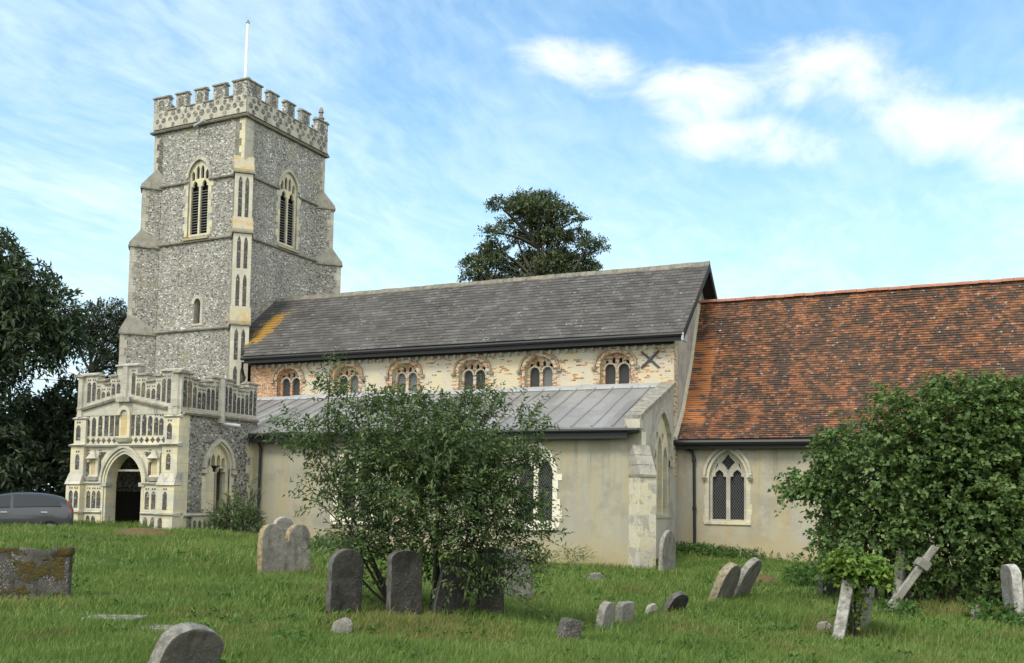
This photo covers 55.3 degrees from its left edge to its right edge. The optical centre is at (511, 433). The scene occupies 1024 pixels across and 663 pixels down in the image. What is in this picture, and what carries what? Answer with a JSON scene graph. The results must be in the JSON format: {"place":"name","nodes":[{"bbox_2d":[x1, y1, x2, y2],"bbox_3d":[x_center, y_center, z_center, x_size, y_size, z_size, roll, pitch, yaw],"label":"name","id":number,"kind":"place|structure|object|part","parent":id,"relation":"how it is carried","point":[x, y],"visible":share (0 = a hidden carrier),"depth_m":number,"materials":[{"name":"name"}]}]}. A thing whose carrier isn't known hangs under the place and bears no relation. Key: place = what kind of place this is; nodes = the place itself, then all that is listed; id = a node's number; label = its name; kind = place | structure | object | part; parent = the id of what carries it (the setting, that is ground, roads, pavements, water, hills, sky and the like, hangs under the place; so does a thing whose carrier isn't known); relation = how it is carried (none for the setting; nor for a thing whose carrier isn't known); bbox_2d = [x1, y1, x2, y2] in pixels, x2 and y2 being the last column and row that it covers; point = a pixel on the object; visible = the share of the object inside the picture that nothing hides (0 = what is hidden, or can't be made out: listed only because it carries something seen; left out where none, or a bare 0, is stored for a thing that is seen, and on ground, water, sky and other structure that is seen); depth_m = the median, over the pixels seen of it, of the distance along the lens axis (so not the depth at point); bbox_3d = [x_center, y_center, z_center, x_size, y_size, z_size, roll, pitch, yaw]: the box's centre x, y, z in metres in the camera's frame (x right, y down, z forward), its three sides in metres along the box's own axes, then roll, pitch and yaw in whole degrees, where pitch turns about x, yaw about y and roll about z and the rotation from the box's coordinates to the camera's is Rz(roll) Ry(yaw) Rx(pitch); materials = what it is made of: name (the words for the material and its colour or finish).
{"place":"outdoors","nodes":[
{"label":"outdoors","id":0,"kind":"place"},
{"bbox_2d":[2,377,71,380],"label":"overhead cable","id":1,"kind":"object","parent":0,"point":[38,379],"visible":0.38,"depth_m":49.18,"materials":[{"name":"black metal"}]},
{"bbox_2d":[0,518,1023,662],"bbox_3d":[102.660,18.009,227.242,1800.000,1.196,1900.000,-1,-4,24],"label":"ground","id":2,"kind":"structure","parent":0,"point":[699,565],"depth_m":13.76,"materials":[{"name":"green plant"}]},
{"bbox_2d":[0,492,73,528],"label":"parked car","id":3,"kind":"object","parent":2,"relation":"on","point":[31,508],"visible":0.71,"depth_m":30.91,"materials":[{"name":"grey paint"}]},
{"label":"side window","id":4,"kind":"part","parent":3,"relation":"part of","materials":[{"name":"grey glass"}]},
{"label":"side window","id":5,"kind":"part","parent":3,"relation":"part of","materials":[{"name":"grey glass"}]},
{"bbox_2d":[0,547,74,599],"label":"tombstone","id":6,"kind":"object","parent":2,"relation":"on","point":[29,572],"visible":0.71,"depth_m":13.91,"materials":[{"name":"grey stone"}]},
{"bbox_2d":[0,374,78,497],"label":"yew tree","id":7,"kind":"object","parent":2,"relation":"on","point":[52,423],"visible":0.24,"depth_m":51.61,"materials":[{"name":"green plant"}]},
{"bbox_2d":[0,226,94,493],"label":"walnut tree","id":8,"kind":"object","parent":2,"relation":"on","point":[30,320],"visible":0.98,"depth_m":48.87,"materials":[{"name":"green plant"}]},
{"bbox_2d":[64,296,126,398],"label":"pine tree","id":9,"kind":"object","parent":2,"relation":"on","point":[103,341],"visible":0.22,"depth_m":63.22,"materials":[{"name":"green plant"}]},
{"bbox_2d":[81,615,147,621],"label":"ledger slab","id":10,"kind":"structure","parent":2,"relation":"on","point":[104,616],"depth_m":11.87,"materials":[{"name":"grey stone"}]},
{"bbox_2d":[115,528,174,535],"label":"path","id":11,"kind":"structure","parent":2,"relation":"on","point":[130,531],"depth_m":29.23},
{"bbox_2d":[136,625,172,631],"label":"ledger slab","id":12,"kind":"structure","parent":2,"relation":"on","point":[164,627],"depth_m":11.20,"materials":[{"name":"grey stone"}]},
{"bbox_2d":[148,622,223,662],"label":"headstone","id":13,"kind":"object","parent":2,"relation":"on","point":[189,642],"visible":1,"depth_m":8.21,"materials":[{"name":"grey stone"}]},
{"bbox_2d":[200,475,266,534],"bbox_3d":[-9.633,2.659,34.243,2.395,2.483,1.825,-1,-4,24],"label":"porch shrub","id":14,"kind":"object","parent":2,"relation":"on","point":[243,514],"visible":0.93,"depth_m":34.03,"materials":[{"name":"green plant"}]},
{"bbox_2d":[273,517,292,535],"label":"headstone","id":15,"kind":"object","parent":2,"relation":"on","point":[284,523],"visible":0.1,"depth_m":20.77,"materials":[{"name":"grey stone"}]},
{"bbox_2d":[257,524,310,575],"bbox_3d":[-4.588,2.507,19.716,0.175,1.373,1.212,-6,-8,40],"label":"headstone","id":16,"kind":"object","parent":2,"relation":"on","point":[276,548],"visible":0.65,"depth_m":19.61,"materials":[{"name":"grey stone"}]},
{"bbox_2d":[331,618,352,632],"bbox_3d":[-1.992,2.347,11.451,0.240,0.362,0.171,1,-4,4],"label":"broken stone","id":17,"kind":"object","parent":2,"relation":"on","point":[341,624],"visible":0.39,"depth_m":11.38,"materials":[{"name":"grey stone"}]},
{"bbox_2d":[326,549,363,614],"bbox_3d":[-2.190,2.104,12.769,0.473,1.199,0.143,5,-3,-37],"label":"headstone","id":18,"kind":"object","parent":2,"relation":"on","point":[345,577],"visible":0.7,"depth_m":12.71,"materials":[{"name":"grey stone"}]},
{"bbox_2d":[386,550,422,615],"bbox_3d":[-1.430,2.149,12.971,0.491,1.207,0.134,4,-5,-38],"label":"headstone","id":19,"kind":"object","parent":2,"relation":"on","point":[404,581],"visible":0.72,"depth_m":12.91,"materials":[{"name":"grey stone"}]},
{"bbox_2d":[247,347,582,620],"bbox_3d":[-1.331,0.760,13.555,4.562,4.112,2.410,0,-4,16],"label":"straggly bush","id":20,"kind":"object","parent":2,"relation":"on","point":[466,473],"visible":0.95,"depth_m":13.36,"materials":[{"name":"green plant"}]},
{"bbox_2d":[431,557,470,613],"bbox_3d":[-0.872,2.271,13.404,0.433,1.099,0.102,18,-10,-34],"label":"headstone","id":21,"kind":"object","parent":2,"relation":"on","point":[441,594],"visible":0.47,"depth_m":13.37,"materials":[{"name":"grey stone"}]},
{"bbox_2d":[475,547,504,615],"bbox_3d":[-0.321,2.279,13.946,0.463,1.307,0.112,4,-5,-36],"label":"headstone","id":22,"kind":"object","parent":2,"relation":"on","point":[487,604],"visible":0.29,"depth_m":13.91,"materials":[{"name":"grey stone"}]},
{"bbox_2d":[504,548,533,601],"bbox_3d":[-0.053,2.697,17.408,0.910,1.308,0.154,-4,-5,-31],"label":"headstone","id":23,"kind":"object","parent":2,"relation":"on","point":[527,590],"visible":0.13,"depth_m":17.46,"materials":[{"name":"grey stone"}]},
{"bbox_2d":[456,185,611,282],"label":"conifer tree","id":24,"kind":"object","parent":2,"relation":"on","point":[537,210],"visible":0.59,"depth_m":72.19,"materials":[{"name":"green plant"}]},
{"bbox_2d":[64,20,1023,568],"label":"church","id":25,"kind":"structure","parent":2,"relation":"on","point":[682,402],"depth_m":36.58,"materials":[{"name":"stone"}]},
{"bbox_2d":[191,295,202,325],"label":"lancet window","id":26,"kind":"structure","parent":25,"relation":"in","point":[194,299],"depth_m":45.76,"materials":[{"name":"stone"}]},
{"bbox_2d":[182,156,213,240],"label":"belfry window","id":27,"kind":"structure","parent":25,"relation":"in","point":[200,208],"depth_m":46.46,"materials":[{"name":"stone"}]},
{"bbox_2d":[201,438,236,518],"bbox_3d":[-10.907,1.652,35.943,0.540,2.950,1.763,-1,-4,24],"label":"porch window","id":28,"kind":"structure","parent":25,"relation":"in","point":[214,453],"depth_m":35.95,"materials":[{"name":"beige stone"}]},
{"bbox_2d":[275,169,300,253],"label":"belfry window","id":29,"kind":"structure","parent":25,"relation":"in","point":[286,205],"depth_m":48.09,"materials":[{"name":"stone"}]},
{"bbox_2d":[270,363,305,396],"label":"clerestory window","id":30,"kind":"structure","parent":25,"relation":"in","point":[290,383],"depth_m":42.31,"materials":[{"name":"beige stone"}]},
{"bbox_2d":[328,360,364,392],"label":"clerestory window","id":31,"kind":"structure","parent":25,"relation":"in","point":[347,373],"depth_m":41.07,"materials":[{"name":"beige stone"}]},
{"bbox_2d":[330,443,375,524],"bbox_3d":[-5.681,1.813,35.875,2.069,3.040,0.480,-1,-4,24],"label":"aisle window","id":32,"kind":"structure","parent":25,"relation":"in","point":[332,518],"depth_m":36.00,"materials":[{"name":"stone"}]},
{"bbox_2d":[384,357,424,391],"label":"clerestory window","id":33,"kind":"structure","parent":25,"relation":"in","point":[407,374],"depth_m":39.93,"materials":[{"name":"beige stone"}]},
{"bbox_2d":[451,354,493,389],"bbox_3d":[-1.504,-2.409,38.604,1.840,1.468,0.460,-1,-4,24],"label":"clerestory window","id":34,"kind":"structure","parent":25,"relation":"in","point":[469,372],"depth_m":38.68,"materials":[{"name":"beige stone"}]},
{"bbox_2d":[508,440,561,529],"bbox_3d":[0.824,1.722,32.944,2.009,3.040,0.480,-1,-4,24],"label":"aisle window","id":35,"kind":"structure","parent":25,"relation":"in","point":[549,481],"depth_m":32.93,"materials":[{"name":"stone"}]},
{"bbox_2d":[516,350,561,387],"bbox_3d":[1.094,-2.445,37.433,1.840,1.468,0.460,-1,-4,24],"label":"clerestory window","id":36,"kind":"structure","parent":25,"relation":"in","point":[540,373],"depth_m":37.51,"materials":[{"name":"beige stone"}]},
{"bbox_2d":[591,346,639,384],"bbox_3d":[3.874,-2.484,36.180,1.840,1.468,0.460,-1,-4,24],"label":"clerestory window","id":37,"kind":"structure","parent":25,"relation":"in","point":[616,368],"depth_m":36.25,"materials":[{"name":"beige stone"}]},
{"bbox_2d":[651,407,674,517],"bbox_3d":[4.990,0.983,33.546,0.550,3.800,2.600,-1,-4,24],"label":"east window","id":38,"kind":"structure","parent":25,"relation":"in","point":[659,452],"depth_m":33.78,"materials":[{"name":"stone"}]},
{"bbox_2d":[702,449,752,524],"bbox_3d":[7.656,1.798,34.654,1.770,2.840,0.547,-1,-4,24],"label":"chancel window","id":39,"kind":"structure","parent":25,"relation":"in","point":[730,480],"depth_m":34.72,"materials":[{"name":"stone"}]},
{"bbox_2d":[556,617,583,639],"bbox_3d":[0.672,2.538,11.825,0.290,0.609,0.152,13,-4,-35],"label":"footstone","id":40,"kind":"object","parent":2,"relation":"on","point":[568,627],"visible":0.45,"depth_m":11.77,"materials":[{"name":"grey stone"}]},
{"bbox_2d":[551,544,596,563],"bbox_3d":[1.933,4.019,31.390,1.732,1.066,0.944,-1,-4,24],"label":"wild plant","id":41,"kind":"object","parent":2,"relation":"on","point":[577,559],"visible":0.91,"depth_m":31.34,"materials":[{"name":"green plant"}]},
{"bbox_2d":[589,572,603,580],"bbox_3d":[2.103,3.700,24.515,0.428,0.431,0.214,1,-4,4],"label":"broken stone","id":42,"kind":"object","parent":2,"relation":"on","point":[592,576],"visible":0.41,"depth_m":24.43,"materials":[{"name":"grey stone"}]},
{"bbox_2d":[595,601,614,631],"bbox_3d":[1.257,2.696,13.423,0.121,0.797,0.352,9,1,31],"label":"footstone","id":43,"kind":"object","parent":2,"relation":"on","point":[605,612],"visible":0.45,"depth_m":13.31,"materials":[{"name":"grey stone"}]},
{"bbox_2d":[614,601,634,624],"bbox_3d":[1.723,2.976,15.115,0.142,0.758,0.350,7,1,42],"label":"footstone","id":44,"kind":"object","parent":2,"relation":"on","point":[625,610],"visible":0.42,"depth_m":15.02,"materials":[{"name":"grey stone"}]},
{"bbox_2d":[644,603,657,614],"bbox_3d":[2.396,3.138,16.947,0.227,0.413,0.111,20,-6,-33],"label":"footstone","id":45,"kind":"object","parent":2,"relation":"on","point":[653,607],"visible":0.45,"depth_m":16.92,"materials":[{"name":"grey stone"}]},
{"bbox_2d":[658,530,675,571],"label":"headstone","id":46,"kind":"object","parent":2,"relation":"on","point":[667,552],"visible":0.66,"depth_m":29.85,"materials":[{"name":"grey stone"}]},
{"bbox_2d":[661,591,688,611],"bbox_3d":[2.875,3.160,17.496,0.434,0.759,0.122,17,16,-40],"label":"footstone","id":47,"kind":"object","parent":2,"relation":"on","point":[677,599],"visible":0.47,"depth_m":17.37,"materials":[{"name":"grey stone"}]},
{"bbox_2d":[707,562,740,601],"bbox_3d":[4.177,3.091,19.317,0.183,1.156,0.872,25,10,33],"label":"headstone","id":48,"kind":"object","parent":2,"relation":"on","point":[727,579],"visible":0.57,"depth_m":19.05,"materials":[{"name":"grey stone"}]},
{"bbox_2d":[676,541,811,561],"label":"nettles","id":49,"kind":"object","parent":2,"relation":"on","point":[706,548],"visible":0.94,"depth_m":33.45,"materials":[{"name":"green plant"}]},
{"bbox_2d":[733,557,761,597],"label":"headstone","id":50,"kind":"object","parent":2,"relation":"on","point":[750,570],"visible":0.53,"depth_m":19.91,"materials":[{"name":"grey stone"}]},
{"bbox_2d":[755,574,779,582],"bbox_3d":[6.479,3.814,25.482,1.215,0.300,0.745,1,-4,0],"label":"turf mound","id":51,"kind":"object","parent":2,"relation":"on","point":[765,577],"visible":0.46,"depth_m":25.32,"materials":[{"name":"beige stone"}]},
{"bbox_2d":[781,559,818,586],"bbox_3d":[7.427,3.633,24.592,1.327,1.012,1.222,-1,-4,24],"label":"wild plant","id":52,"kind":"object","parent":2,"relation":"on","point":[804,578],"visible":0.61,"depth_m":24.47,"materials":[{"name":"green plant"}]},
{"bbox_2d":[816,621,831,632],"bbox_3d":[4.800,3.064,14.986,0.260,0.376,0.172,-1,-4,24],"label":"broken stone","id":53,"kind":"object","parent":2,"relation":"on","point":[823,625],"visible":0.34,"depth_m":14.93,"materials":[{"name":"grey stone"}]},
{"bbox_2d":[818,555,840,597],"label":"headstone","id":54,"kind":"object","parent":2,"relation":"on","point":[830,589],"visible":0.15,"depth_m":21.23,"materials":[{"name":"grey stone"}]},
{"bbox_2d":[809,476,852,575],"bbox_3d":[7.438,2.380,22.498,1.194,2.995,1.191,2,-4,-22],"label":"ivy tree","id":55,"kind":"object","parent":2,"relation":"on","point":[831,523],"visible":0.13,"depth_m":22.39,"materials":[{"name":"green plant"}]},
{"bbox_2d":[832,576,853,639],"bbox_3d":[4.861,2.721,14.380,0.183,1.281,0.631,10,0,23],"label":"headstone","id":56,"kind":"object","parent":2,"relation":"on","point":[845,600],"visible":0.52,"depth_m":14.10,"materials":[{"name":"grey stone"}]},
{"bbox_2d":[816,546,900,635],"bbox_3d":[5.016,2.371,14.234,1.192,1.455,1.125,-1,-4,24],"label":"ivy plant","id":57,"kind":"object","parent":2,"relation":"on","point":[858,567],"visible":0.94,"depth_m":14.15,"materials":[{"name":"green plant"}]},
{"bbox_2d":[855,583,874,633],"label":"headstone","id":58,"kind":"object","parent":2,"relation":"on","point":[871,589],"visible":0.26,"depth_m":15.01,"materials":[{"name":"grey stone"}]},
{"bbox_2d":[767,368,1023,605],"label":"lilac bush","id":59,"kind":"object","parent":2,"relation":"on","point":[974,471],"visible":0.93,"depth_m":19.09,"materials":[{"name":"green plant"}]},
{"bbox_2d":[872,596,923,617],"bbox_3d":[6.789,3.183,17.337,1.029,0.605,0.770,1,-4,-8],"label":"wild plant","id":60,"kind":"object","parent":2,"relation":"on","point":[905,606],"visible":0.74,"depth_m":17.32,"materials":[{"name":"green plant"}]},
{"bbox_2d":[892,549,907,604],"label":"headstone","id":61,"kind":"object","parent":2,"relation":"on","point":[901,574],"visible":0.41,"depth_m":18.87,"materials":[{"name":"grey stone"}]},
{"bbox_2d":[886,545,937,612],"bbox_3d":[7.216,2.791,17.895,0.220,1.800,0.260,37,0,6],"label":"grave cross","id":62,"kind":"object","parent":2,"relation":"on","point":[923,563],"visible":0.73,"depth_m":17.84,"materials":[{"name":"grey stone"}]},
{"bbox_2d":[971,605,980,619],"bbox_3d":[8.032,3.272,16.917,0.133,0.614,0.101,1,-4,-6],"label":"broken stone","id":63,"kind":"object","parent":2,"relation":"on","point":[975,611],"visible":0.23,"depth_m":16.89,"materials":[{"name":"grey stone"}]},
{"bbox_2d":[955,596,1021,622],"bbox_3d":[8.241,3.166,16.700,0.846,0.776,1.070,4,-5,-37],"label":"wild plant","id":64,"kind":"object","parent":2,"relation":"on","point":[987,605],"visible":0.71,"depth_m":16.70,"materials":[{"name":"green plant"}]},
{"bbox_2d":[996,606,1023,625],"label":"wild plant","id":65,"kind":"object","parent":2,"relation":"on","point":[1012,618],"visible":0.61,"depth_m":16.22,"materials":[{"name":"green plant"}]},
{"bbox_2d":[1000,564,1023,620],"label":"headstone","id":66,"kind":"object","parent":2,"relation":"on","point":[1011,583],"visible":0.59,"depth_m":16.60,"materials":[{"name":"grey stone"}]},
{"bbox_2d":[1022,579,1023,601],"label":"headstone","id":67,"kind":"object","parent":2,"relation":"on","point":[1023,588],"visible":0.24,"depth_m":18.12,"materials":[{"name":"grey stone"}]},
{"bbox_2d":[0,0,1023,489],"label":"sky","id":68,"kind":"structure","parent":0,"point":[783,146],"materials":[{"name":"blue"}]}
]}

